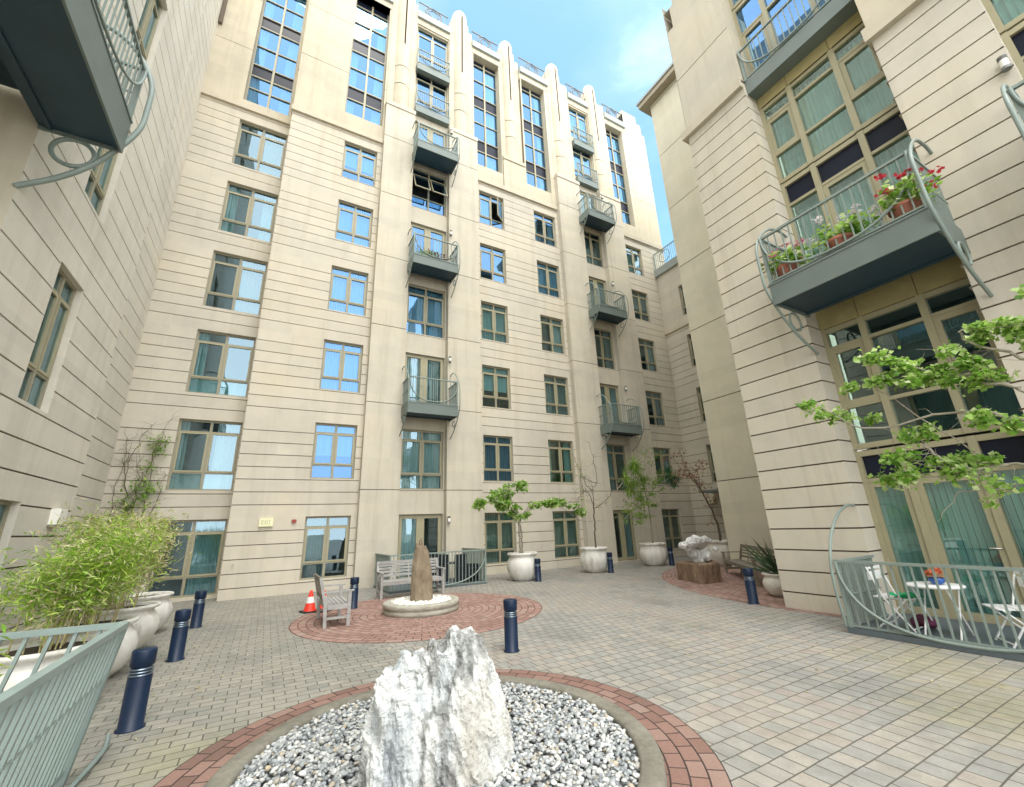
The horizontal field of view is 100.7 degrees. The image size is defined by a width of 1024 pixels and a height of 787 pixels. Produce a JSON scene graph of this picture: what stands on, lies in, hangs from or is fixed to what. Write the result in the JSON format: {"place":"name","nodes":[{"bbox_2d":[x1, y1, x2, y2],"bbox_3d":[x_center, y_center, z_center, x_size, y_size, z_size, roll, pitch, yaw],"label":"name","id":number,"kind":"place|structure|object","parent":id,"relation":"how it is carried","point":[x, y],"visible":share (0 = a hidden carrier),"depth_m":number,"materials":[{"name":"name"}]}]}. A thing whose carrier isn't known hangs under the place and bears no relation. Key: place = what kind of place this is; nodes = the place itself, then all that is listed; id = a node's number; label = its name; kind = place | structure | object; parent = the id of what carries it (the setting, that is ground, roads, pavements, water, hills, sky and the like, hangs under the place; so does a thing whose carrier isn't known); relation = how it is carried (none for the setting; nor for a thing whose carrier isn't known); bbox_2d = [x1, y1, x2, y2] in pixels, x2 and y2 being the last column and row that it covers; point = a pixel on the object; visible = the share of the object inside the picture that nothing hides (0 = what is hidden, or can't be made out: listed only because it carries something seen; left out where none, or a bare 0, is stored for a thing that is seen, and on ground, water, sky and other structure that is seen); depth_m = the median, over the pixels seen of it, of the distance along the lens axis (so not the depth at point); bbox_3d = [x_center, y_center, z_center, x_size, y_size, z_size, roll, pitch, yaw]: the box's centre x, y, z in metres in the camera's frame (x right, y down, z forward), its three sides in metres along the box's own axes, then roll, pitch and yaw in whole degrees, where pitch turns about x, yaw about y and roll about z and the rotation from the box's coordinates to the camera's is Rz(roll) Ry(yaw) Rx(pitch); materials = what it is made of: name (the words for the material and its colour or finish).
{"place":"outdoors","nodes":[
{"label":"outdoors","id":0,"kind":"place"},
{"bbox_2d":[36,556,1023,786],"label":"ground","id":1,"kind":"structure","parent":0,"point":[772,723],"depth_m":4.53,"materials":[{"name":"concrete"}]},
{"bbox_2d":[0,634,95,690],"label":"plant pot","id":2,"kind":"object","parent":1,"relation":"on","point":[25,665],"visible":0.32,"depth_m":3.89,"materials":[{"name":"ceramic"}]},
{"bbox_2d":[0,504,175,654],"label":"bamboo clump","id":3,"kind":"object","parent":2,"relation":"on","point":[75,585],"visible":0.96,"depth_m":4.41,"materials":[{"name":"green plant"}]},
{"bbox_2d":[0,621,129,786],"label":"railing","id":4,"kind":"object","parent":1,"relation":"on","point":[46,713],"visible":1,"depth_m":2.56,"materials":[{"name":"grey metal"}]},
{"bbox_2d":[41,614,140,676],"bbox_3d":[-5.242,3.168,5.228,0.970,0.656,0.970,6,-19,-25],"label":"plant pot","id":5,"kind":"object","parent":1,"relation":"on","point":[128,646],"visible":0.23,"depth_m":5.33,"materials":[{"name":"ceramic"}]},
{"bbox_2d":[20,497,202,624],"bbox_3d":[-5.309,2.244,5.748,1.850,1.579,1.670,7,-20,-28],"label":"bamboo clump","id":6,"kind":"object","parent":5,"relation":"on","point":[130,526],"visible":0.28,"depth_m":5.66,"materials":[{"name":"green plant"}]},
{"bbox_2d":[0,0,222,646],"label":"apartment building","id":7,"kind":"structure","parent":1,"relation":"on","point":[99,101],"depth_m":6.97,"materials":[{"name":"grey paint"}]},
{"bbox_2d":[18,268,75,408],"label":"window","id":8,"kind":"structure","parent":7,"relation":"in","point":[33,370],"depth_m":6.91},
{"bbox_2d":[85,147,117,215],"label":"window","id":9,"kind":"structure","parent":7,"relation":"in","point":[93,185],"depth_m":7.93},
{"bbox_2d":[136,0,161,60],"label":"window","id":10,"kind":"structure","parent":7,"relation":"in","point":[150,5],"depth_m":9.12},
{"bbox_2d":[83,601,160,648],"bbox_3d":[-5.958,3.569,6.424,0.970,0.656,0.970,1,-18,-10],"label":"plant pot","id":11,"kind":"object","parent":1,"relation":"on","point":[146,625],"visible":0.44,"depth_m":6.40,"materials":[{"name":"ceramic"}]},
{"bbox_2d":[52,500,188,610],"bbox_3d":[-6.289,2.585,6.880,1.701,1.674,2.363,7,-20,-28],"label":"bamboo clump","id":12,"kind":"object","parent":11,"relation":"in","point":[122,604],"visible":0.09,"depth_m":6.76,"materials":[{"name":"green plant"}]},
{"bbox_2d":[114,646,157,734],"bbox_3d":[-3.420,2.688,3.881,0.216,0.636,0.216,7,-20,-28],"label":"bollard","id":13,"kind":"object","parent":1,"relation":"on","point":[136,693],"visible":1,"depth_m":3.83,"materials":[{"name":"blue metal"}]},
{"bbox_2d":[108,591,173,629],"bbox_3d":[-6.723,3.981,7.647,0.970,0.656,0.970,-4,-17,4],"label":"plant pot","id":14,"kind":"object","parent":1,"relation":"on","point":[164,609],"visible":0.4,"depth_m":7.67,"materials":[{"name":"ceramic"}]},
{"bbox_2d":[165,609,191,662],"bbox_3d":[-4.677,3.390,5.974,0.216,0.636,0.216,-9,-18,19],"label":"bollard","id":15,"kind":"object","parent":1,"relation":"on","point":[178,640],"visible":1,"depth_m":5.92,"materials":[{"name":"blue metal"}]},
{"bbox_2d":[189,590,206,628],"bbox_3d":[-5.967,4.098,8.082,0.216,0.636,0.216,4,-18,-19],"label":"bollard","id":16,"kind":"object","parent":1,"relation":"on","point":[198,609],"visible":0.98,"depth_m":8.02,"materials":[{"name":"blue metal"}]},
{"bbox_2d":[78,0,699,610],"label":"apartment building","id":17,"kind":"structure","parent":1,"relation":"on","point":[314,320],"depth_m":16.47,"materials":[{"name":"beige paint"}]},
{"bbox_2d":[94,412,185,530],"bbox_3d":[-10.110,2.714,11.488,1.840,4.799,0.973,7,-20,-28],"label":"climbing vine","id":18,"kind":"object","parent":17,"relation":"attached to","point":[142,495],"visible":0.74,"depth_m":11.56,"materials":[{"name":"green plant"}]},
{"bbox_2d":[145,519,227,598],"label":"window","id":19,"kind":"structure","parent":17,"relation":"in","point":[197,572],"depth_m":12.16,"materials":[{"name":"glass"}]},
{"bbox_2d":[166,419,242,490],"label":"window","id":20,"kind":"structure","parent":17,"relation":"in","point":[205,454],"depth_m":12.83,"materials":[{"name":"glass"}]},
{"bbox_2d":[186,330,255,396],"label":"window","id":21,"kind":"structure","parent":17,"relation":"in","point":[221,364],"depth_m":13.67,"materials":[{"name":"glass"}]},
{"bbox_2d":[203,252,267,314],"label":"window","id":22,"kind":"structure","parent":17,"relation":"in","point":[235,283],"depth_m":14.78,"materials":[{"name":"blue glass"}]},
{"bbox_2d":[219,182,277,241],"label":"window","id":23,"kind":"structure","parent":17,"relation":"in","point":[248,212],"depth_m":15.56,"materials":[{"name":"blue glass"}]},
{"bbox_2d":[232,121,286,177],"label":"window","id":24,"kind":"structure","parent":17,"relation":"in","point":[256,148],"depth_m":16.49,"materials":[{"name":"blue glass"}]},
{"bbox_2d":[245,0,306,115],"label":"tall window","id":25,"kind":"structure","parent":17,"relation":"in","point":[275,58],"depth_m":18.32,"materials":[{"name":"blue glass"}]},
{"bbox_2d":[299,516,349,579],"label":"window","id":26,"kind":"structure","parent":17,"relation":"in","point":[326,538],"depth_m":12.92,"materials":[{"name":"glass"}]},
{"bbox_2d":[310,423,356,478],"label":"window","id":27,"kind":"structure","parent":17,"relation":"in","point":[333,453],"depth_m":13.89,"materials":[{"name":"blue glass"}]},
{"bbox_2d":[319,340,362,392],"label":"window","id":28,"kind":"structure","parent":17,"relation":"in","point":[341,362],"depth_m":14.62,"materials":[{"name":"glass"}]},
{"bbox_2d":[327,267,367,315],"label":"window","id":29,"kind":"structure","parent":17,"relation":"in","point":[348,289],"depth_m":15.49,"materials":[{"name":"blue glass"}]},
{"bbox_2d":[335,201,372,247],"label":"window","id":30,"kind":"structure","parent":17,"relation":"in","point":[353,223],"depth_m":16.36,"materials":[{"name":"blue glass"}]},
{"bbox_2d":[341,143,376,186],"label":"window","id":31,"kind":"structure","parent":17,"relation":"in","point":[358,164],"depth_m":17.29,"materials":[{"name":"blue glass"}]},
{"bbox_2d":[345,0,388,125],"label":"tall window","id":32,"kind":"structure","parent":17,"relation":"in","point":[365,89],"depth_m":19.41,"materials":[{"name":"blue glass"}]},
{"bbox_2d":[396,514,441,578],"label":"balcony door","id":33,"kind":"structure","parent":17,"relation":"in","point":[411,527],"depth_m":14.30,"materials":[{"name":"clear glass"}]},
{"bbox_2d":[400,429,442,489],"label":"window","id":34,"kind":"structure","parent":17,"relation":"in","point":[421,454],"depth_m":15.07,"materials":[{"name":"glass"}]},
{"bbox_2d":[404,353,443,403],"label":"balcony door","id":35,"kind":"structure","parent":17,"relation":"in","point":[417,365],"depth_m":16.09,"materials":[{"name":"glass"}]},
{"bbox_2d":[406,284,443,337],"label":"window","id":36,"kind":"structure","parent":17,"relation":"in","point":[425,307],"depth_m":16.82,"materials":[{"name":"blue glass"}]},
{"bbox_2d":[410,223,444,257],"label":"balcony door","id":37,"kind":"structure","parent":17,"relation":"in","point":[419,229],"depth_m":18.01,"materials":[{"name":"blue glass"}]},
{"bbox_2d":[412,168,447,215],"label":"window","id":38,"kind":"structure","parent":17,"relation":"in","point":[429,192],"depth_m":19.62,"materials":[{"name":"glass"}]},
{"bbox_2d":[415,72,446,116],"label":"balcony door","id":39,"kind":"structure","parent":17,"relation":"in","point":[432,87],"depth_m":20.75,"materials":[{"name":"blue glass"}]},
{"bbox_2d":[417,28,447,74],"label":"balcony door","id":40,"kind":"structure","parent":17,"relation":"in","point":[424,43],"depth_m":21.75,"materials":[{"name":"blue glass"}]},
{"bbox_2d":[473,60,499,172],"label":"tall window","id":41,"kind":"structure","parent":17,"relation":"in","point":[485,88],"depth_m":22.24,"materials":[{"name":"blue glass"}]},
{"bbox_2d":[479,192,503,229],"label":"window","id":42,"kind":"structure","parent":17,"relation":"in","point":[490,208],"depth_m":19.97,"materials":[{"name":"blue glass"}]},
{"bbox_2d":[480,244,505,283],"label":"window","id":43,"kind":"structure","parent":17,"relation":"in","point":[492,260],"depth_m":19.35,"materials":[{"name":"blue glass"}]},
{"bbox_2d":[481,302,507,342],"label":"window","id":44,"kind":"structure","parent":17,"relation":"in","point":[493,317],"depth_m":18.28,"materials":[{"name":"glass"}]},
{"bbox_2d":[482,365,509,408],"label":"window","id":45,"kind":"structure","parent":17,"relation":"in","point":[495,381],"depth_m":17.52,"materials":[{"name":"glass"}]},
{"bbox_2d":[483,435,512,481],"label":"window","id":46,"kind":"structure","parent":17,"relation":"in","point":[497,450],"depth_m":16.54,"materials":[{"name":"blue glass"}]},
{"bbox_2d":[485,512,514,564],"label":"window","id":47,"kind":"structure","parent":17,"relation":"in","point":[499,527],"depth_m":15.66,"materials":[{"name":"glass"}]},
{"bbox_2d":[521,85,547,191],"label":"tall window","id":48,"kind":"structure","parent":17,"relation":"in","point":[536,171],"depth_m":23.67,"materials":[{"name":"blue glass"}]},
{"bbox_2d":[534,212,555,246],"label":"window","id":49,"kind":"structure","parent":17,"relation":"in","point":[544,226],"depth_m":21.58,"materials":[{"name":"blue glass"}]},
{"bbox_2d":[537,261,559,297],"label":"window","id":50,"kind":"structure","parent":17,"relation":"in","point":[548,282],"depth_m":20.55,"materials":[{"name":"teal glass"}]},
{"bbox_2d":[540,316,563,353],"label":"window","id":51,"kind":"structure","parent":17,"relation":"in","point":[551,329],"depth_m":19.90,"materials":[{"name":"glass"}]},
{"bbox_2d":[544,375,568,415],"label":"window","id":52,"kind":"structure","parent":17,"relation":"in","point":[556,395],"depth_m":18.82,"materials":[{"name":"glass"}]},
{"bbox_2d":[548,440,574,482],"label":"window","id":53,"kind":"structure","parent":17,"relation":"in","point":[560,459],"depth_m":18.17,"materials":[{"name":"glass"}]},
{"bbox_2d":[552,511,579,558],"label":"window","id":54,"kind":"structure","parent":17,"relation":"in","point":[565,526],"depth_m":17.07,"materials":[{"name":"glass"}]},
{"bbox_2d":[584,231,602,266],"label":"window","id":55,"kind":"structure","parent":17,"relation":"in","point":[593,254],"depth_m":22.93,"materials":[{"name":"grey glass"}]},
{"bbox_2d":[594,328,614,369],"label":"window","id":56,"kind":"structure","parent":17,"relation":"in","point":[604,350],"depth_m":21.27,"materials":[{"name":"glass"}]},
{"bbox_2d":[600,384,621,424],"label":"balcony door","id":57,"kind":"structure","parent":17,"relation":"in","point":[610,392],"depth_m":20.29,"materials":[{"name":"glass"}]},
{"bbox_2d":[606,444,627,490],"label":"window","id":58,"kind":"structure","parent":17,"relation":"in","point":[615,453],"depth_m":19.48,"materials":[{"name":"glass"}]},
{"bbox_2d":[605,129,630,224],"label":"tall window","id":59,"kind":"structure","parent":17,"relation":"in","point":[619,187],"depth_m":26.36,"materials":[{"name":"blue glass"}]},
{"bbox_2d":[613,510,636,560],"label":"balcony door","id":60,"kind":"structure","parent":17,"relation":"in","point":[625,538],"depth_m":18.54,"materials":[{"name":"glass"}]},
{"bbox_2d":[638,339,656,371],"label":"window","id":61,"kind":"structure","parent":17,"relation":"in","point":[647,353],"depth_m":22.68,"materials":[{"name":"glass"}]},
{"bbox_2d":[645,391,664,425],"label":"window","id":62,"kind":"structure","parent":17,"relation":"in","point":[654,401],"depth_m":21.86,"materials":[{"name":"glass"}]},
{"bbox_2d":[653,448,673,484],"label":"window","id":63,"kind":"structure","parent":17,"relation":"in","point":[659,463],"depth_m":20.80,"materials":[{"name":"glass"}]},
{"bbox_2d":[662,509,682,548],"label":"window","id":64,"kind":"structure","parent":17,"relation":"in","point":[671,522],"depth_m":20.00,"materials":[{"name":"glass"}]},
{"bbox_2d":[376,557,444,599],"bbox_3d":[-2.639,4.790,11.059,1.660,0.847,0.651,7,-20,-28],"label":"bench","id":65,"kind":"object","parent":1,"relation":"on","point":[381,582],"visible":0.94,"depth_m":11.11,"materials":[{"name":"grey wood"}]},
{"bbox_2d":[288,593,541,642],"bbox_3d":[-1.827,4.457,8.687,4.900,0.001,4.900,7,-20,-28],"label":"paved circle","id":66,"kind":"object","parent":1,"relation":"on","point":[370,622],"visible":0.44,"depth_m":7.73,"materials":[{"name":"red brick"}]},
{"bbox_2d":[314,573,353,628],"bbox_3d":[-3.449,3.910,8.123,0.613,0.837,1.160,7,-20,-28],"label":"bench","id":67,"kind":"object","parent":66,"relation":"on","point":[339,602],"visible":1,"depth_m":7.75,"materials":[{"name":"brown wood"}]},
{"bbox_2d":[382,594,458,617],"bbox_3d":[-1.879,4.376,8.804,1.550,0.235,1.550,7,-20,-28],"label":"fountain basin","id":68,"kind":"object","parent":66,"relation":"on","point":[406,607],"visible":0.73,"depth_m":8.28,"materials":[{"name":"beige stone"}]},
{"bbox_2d":[410,538,432,601],"bbox_3d":[-1.910,3.737,9.023,0.492,1.283,0.356,7,-20,-28],"label":"standing stone","id":69,"kind":"object","parent":68,"relation":"on","point":[421,586],"visible":0.92,"depth_m":8.87,"materials":[{"name":"brown stone"}]},
{"bbox_2d":[373,548,486,593],"bbox_3d":[-2.474,5.271,12.831,2.910,0.970,1.855,7,-20,-28],"label":"patio fence","id":70,"kind":"object","parent":1,"relation":"on","point":[451,582],"visible":0.68,"depth_m":12.39,"materials":[{"name":"metal"}]},
{"bbox_2d":[230,682,639,786],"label":"gravel base","id":71,"kind":"object","parent":1,"relation":"on","point":[527,766],"visible":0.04,"depth_m":3.03,"materials":[{"name":"grey gravel"}]},
{"bbox_2d":[357,625,514,786],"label":"feature rock","id":72,"kind":"object","parent":71,"relation":"on","point":[437,715],"visible":0.98,"depth_m":2.84,"materials":[{"name":"white stone"}]},
{"bbox_2d":[204,675,666,786],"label":"kerb ring","id":73,"kind":"object","parent":1,"relation":"on","point":[637,732],"visible":0.66,"depth_m":3.33,"materials":[{"name":"concrete"}]},
{"bbox_2d":[153,669,732,786],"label":"paved ring","id":74,"kind":"object","parent":1,"relation":"on","point":[690,757],"visible":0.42,"depth_m":3.34,"materials":[{"name":"red brick"}]},
{"bbox_2d":[454,553,480,582],"bbox_3d":[-1.369,5.337,13.016,0.570,0.775,0.600,-12,-20,29],"label":"armchair","id":75,"kind":"object","parent":1,"relation":"on","point":[458,567],"visible":0.61,"depth_m":12.88,"materials":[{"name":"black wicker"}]},
{"bbox_2d":[503,598,519,652],"bbox_3d":[-0.017,3.154,5.792,0.216,0.636,0.216,-12,-20,29],"label":"bollard","id":76,"kind":"object","parent":1,"relation":"on","point":[510,625],"visible":1,"depth_m":5.72,"materials":[{"name":"blue metal"}]},
{"bbox_2d":[507,551,537,580],"bbox_3d":[0.342,5.367,13.199,1.010,0.800,1.010,7,-20,-28],"label":"plant pot","id":77,"kind":"object","parent":1,"relation":"on","point":[520,566],"visible":0.93,"depth_m":12.84,"materials":[{"name":"ceramic"}]},
{"bbox_2d":[471,480,600,552],"bbox_3d":[1.016,4.018,13.903,5.063,2.315,1.006,7,-20,-28],"label":"potted tree","id":78,"kind":"object","parent":77,"relation":"in","point":[503,503],"visible":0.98,"depth_m":13.48,"materials":[{"name":"green plant"}]},
{"bbox_2d":[580,546,607,572],"bbox_3d":[2.843,5.717,14.627,1.010,0.800,1.010,2,-18,-13],"label":"plant pot","id":79,"kind":"object","parent":1,"relation":"on","point":[593,559],"visible":0.95,"depth_m":14.28,"materials":[{"name":"ceramic"}]},
{"bbox_2d":[639,542,667,565],"bbox_3d":[5.341,6.056,16.020,1.030,0.800,1.030,-3,-17,2],"label":"plant pot","id":80,"kind":"object","parent":1,"relation":"on","point":[653,554],"visible":0.98,"depth_m":15.67,"materials":[{"name":"ceramic"}]},
{"bbox_2d":[614,447,681,542],"bbox_3d":[5.370,3.868,16.501,3.630,3.822,1.416,7,-20,-28],"label":"potted tree","id":81,"kind":"object","parent":80,"relation":"on","point":[633,468],"visible":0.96,"depth_m":16.28,"materials":[{"name":"green plant"}]},
{"bbox_2d":[653,240,726,550],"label":"apartment building","id":82,"kind":"structure","parent":1,"relation":"on","point":[692,420],"depth_m":21.69,"materials":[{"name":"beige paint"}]},
{"bbox_2d":[636,62,774,566],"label":"apartment building","id":83,"kind":"structure","parent":1,"relation":"on","point":[737,479],"depth_m":15.81,"materials":[{"name":"beige paint"}]},
{"bbox_2d":[661,566,846,617],"bbox_3d":[11.229,4.574,10.674,14.240,0.001,14.240,7,-20,-28],"label":"paved corner","id":84,"kind":"object","parent":1,"relation":"on","point":[731,586],"visible":0.09,"depth_m":10.02,"materials":[{"name":"red brick"}]},
{"bbox_2d":[676,559,722,583],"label":"stone block","id":85,"kind":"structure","parent":84,"relation":"on","point":[707,572],"depth_m":11.15,"materials":[{"name":"brown stone"}]},
{"bbox_2d":[678,534,718,562],"bbox_3d":[5.154,4.323,11.772,1.326,0.813,0.599,7,-20,-28],"label":"sculpted rock","id":86,"kind":"object","parent":85,"relation":"on","point":[688,545],"visible":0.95,"depth_m":11.57,"materials":[{"name":"grey stone"}]},
{"bbox_2d":[721,544,775,586],"bbox_3d":[6.403,4.596,11.519,0.647,0.827,3.010,-6,-18,11],"label":"bench","id":87,"kind":"object","parent":84,"relation":"on","point":[739,563],"visible":0.66,"depth_m":11.86,"materials":[{"name":"brown wood"}]},
{"bbox_2d":[742,540,778,573],"bbox_3d":[5.597,3.484,9.157,1.582,0.894,1.374,-1,-17,-4],"label":"spiky plant","id":88,"kind":"object","parent":84,"relation":"on","point":[768,559],"visible":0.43,"depth_m":9.11,"materials":[{"name":"green plant"}]},
{"bbox_2d":[662,0,1023,626],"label":"apartment building","id":89,"kind":"structure","parent":1,"relation":"on","point":[799,115],"depth_m":7.53,"materials":[{"name":"paint"}]},
{"bbox_2d":[775,262,799,276],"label":"flower pot","id":90,"kind":"object","parent":89,"relation":"on","point":[785,266],"visible":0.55,"depth_m":7.38,"materials":[{"name":"ceramic"}]},
{"bbox_2d":[760,237,821,277],"bbox_3d":[4.897,-2.358,7.574,0.830,0.666,0.883,-2,-17,-1],"label":"geranium","id":91,"kind":"object","parent":90,"relation":"in","point":[772,255],"visible":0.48,"depth_m":7.40,"materials":[{"name":"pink plant"}]},
{"bbox_2d":[732,0,860,104],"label":"balcony doors","id":92,"kind":"structure","parent":89,"relation":"in","point":[757,12],"depth_m":10.73,"materials":[{"name":"metal"}]},
{"bbox_2d":[759,22,897,184],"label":"loft window","id":93,"kind":"structure","parent":89,"relation":"in","point":[850,92],"depth_m":8.73,"materials":[{"name":"metal"}]},
{"bbox_2d":[825,232,853,247],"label":"flower pot","id":94,"kind":"object","parent":89,"relation":"on","point":[838,237],"visible":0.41,"depth_m":6.68,"materials":[{"name":"ceramic"}]},
{"bbox_2d":[803,203,884,251],"bbox_3d":[5.273,-2.665,6.851,0.689,0.678,1.131,7,-20,-28],"label":"geranium","id":95,"kind":"object","parent":94,"relation":"in","point":[845,224],"visible":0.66,"depth_m":6.68,"materials":[{"name":"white plant"}]},
{"bbox_2d":[780,106,919,264],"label":"balcony doors","id":96,"kind":"structure","parent":89,"relation":"in","point":[885,138],"depth_m":8.18,"materials":[{"name":"metal"}]},
{"bbox_2d":[887,197,922,218],"bbox_3d":[5.666,-2.572,6.090,0.378,0.260,0.378,7,-20,-28],"label":"flower pot","id":97,"kind":"object","parent":89,"relation":"on","point":[906,204],"visible":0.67,"depth_m":5.99,"materials":[{"name":"ceramic"}]},
{"bbox_2d":[873,165,944,218],"bbox_3d":[5.670,-2.905,6.111,0.741,0.637,0.779,-15,-21,35],"label":"geranium","id":98,"kind":"object","parent":97,"relation":"in","point":[891,195],"visible":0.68,"depth_m":6.02,"materials":[{"name":"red plant"}]},
{"bbox_2d":[820,277,1023,450],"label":"loft window","id":99,"kind":"structure","parent":89,"relation":"in","point":[927,320],"depth_m":7.93,"materials":[{"name":"metal"}]},
{"bbox_2d":[854,429,1023,626],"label":"patio doors","id":100,"kind":"structure","parent":89,"relation":"in","point":[907,528],"depth_m":6.43,"materials":[{"name":"glass"}]},
{"bbox_2d":[981,0,1023,34],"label":"loft window","id":101,"kind":"structure","parent":89,"relation":"in","point":[1005,15],"depth_m":6.55,"materials":[{"name":"metal"}]},
{"bbox_2d":[1000,21,1023,78],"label":"balcony doors","id":102,"kind":"structure","parent":89,"relation":"in","point":[1013,39],"depth_m":6.30,"materials":[{"name":"metal"}]},
{"bbox_2d":[865,565,923,632],"bbox_3d":[5.349,2.833,5.915,0.402,0.790,0.433,7,-20,-28],"label":"folding chair","id":103,"kind":"object","parent":1,"relation":"on","point":[878,575],"visible":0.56,"depth_m":5.94,"materials":[{"name":"white paint"}]},
{"bbox_2d":[794,284,1023,522],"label":"ginkgo tree","id":104,"kind":"object","parent":1,"relation":"on","point":[959,466],"visible":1,"depth_m":3.74,"materials":[{"name":"green plant"}]},
{"bbox_2d":[828,503,1023,661],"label":"patio fence","id":105,"kind":"object","parent":1,"relation":"on","point":[982,641],"visible":1,"depth_m":5.52,"materials":[{"name":"metal"}]},
{"bbox_2d":[906,581,974,640],"bbox_3d":[5.543,2.787,5.477,0.590,0.600,0.590,7,-20,-28],"label":"bistro table","id":106,"kind":"object","parent":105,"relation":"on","point":[944,586],"visible":0.78,"depth_m":5.45,"materials":[{"name":"white paint"}]},
{"bbox_2d":[981,571,1023,647],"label":"folding chair","id":107,"kind":"object","parent":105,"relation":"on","point":[1012,607],"visible":0.76,"depth_m":5.08,"materials":[{"name":"white paint"}]},
{"bbox_2d":[415,0,675,262],"label":"sky","id":108,"kind":"structure","parent":0,"point":[618,48],"materials":[{"name":"blue"}]},
{"bbox_2d":[706,540,731,565],"bbox_3d":[7.489,5.674,15.130,1.060,0.840,1.060,-7,-18,16],"label":"plant pot","id":109,"kind":"object","parent":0,"point":[722,545],"visible":0.43,"depth_m":14.78,"materials":[{"name":"ceramic"}]},
{"bbox_2d":[661,445,722,540],"bbox_3d":[6.633,3.549,15.075,2.705,3.438,1.029,11,-22,-36],"label":"potted tree","id":110,"kind":"object","parent":109,"relation":"on","point":[688,475],"visible":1,"depth_m":15.26,"materials":[{"name":"green plant"}]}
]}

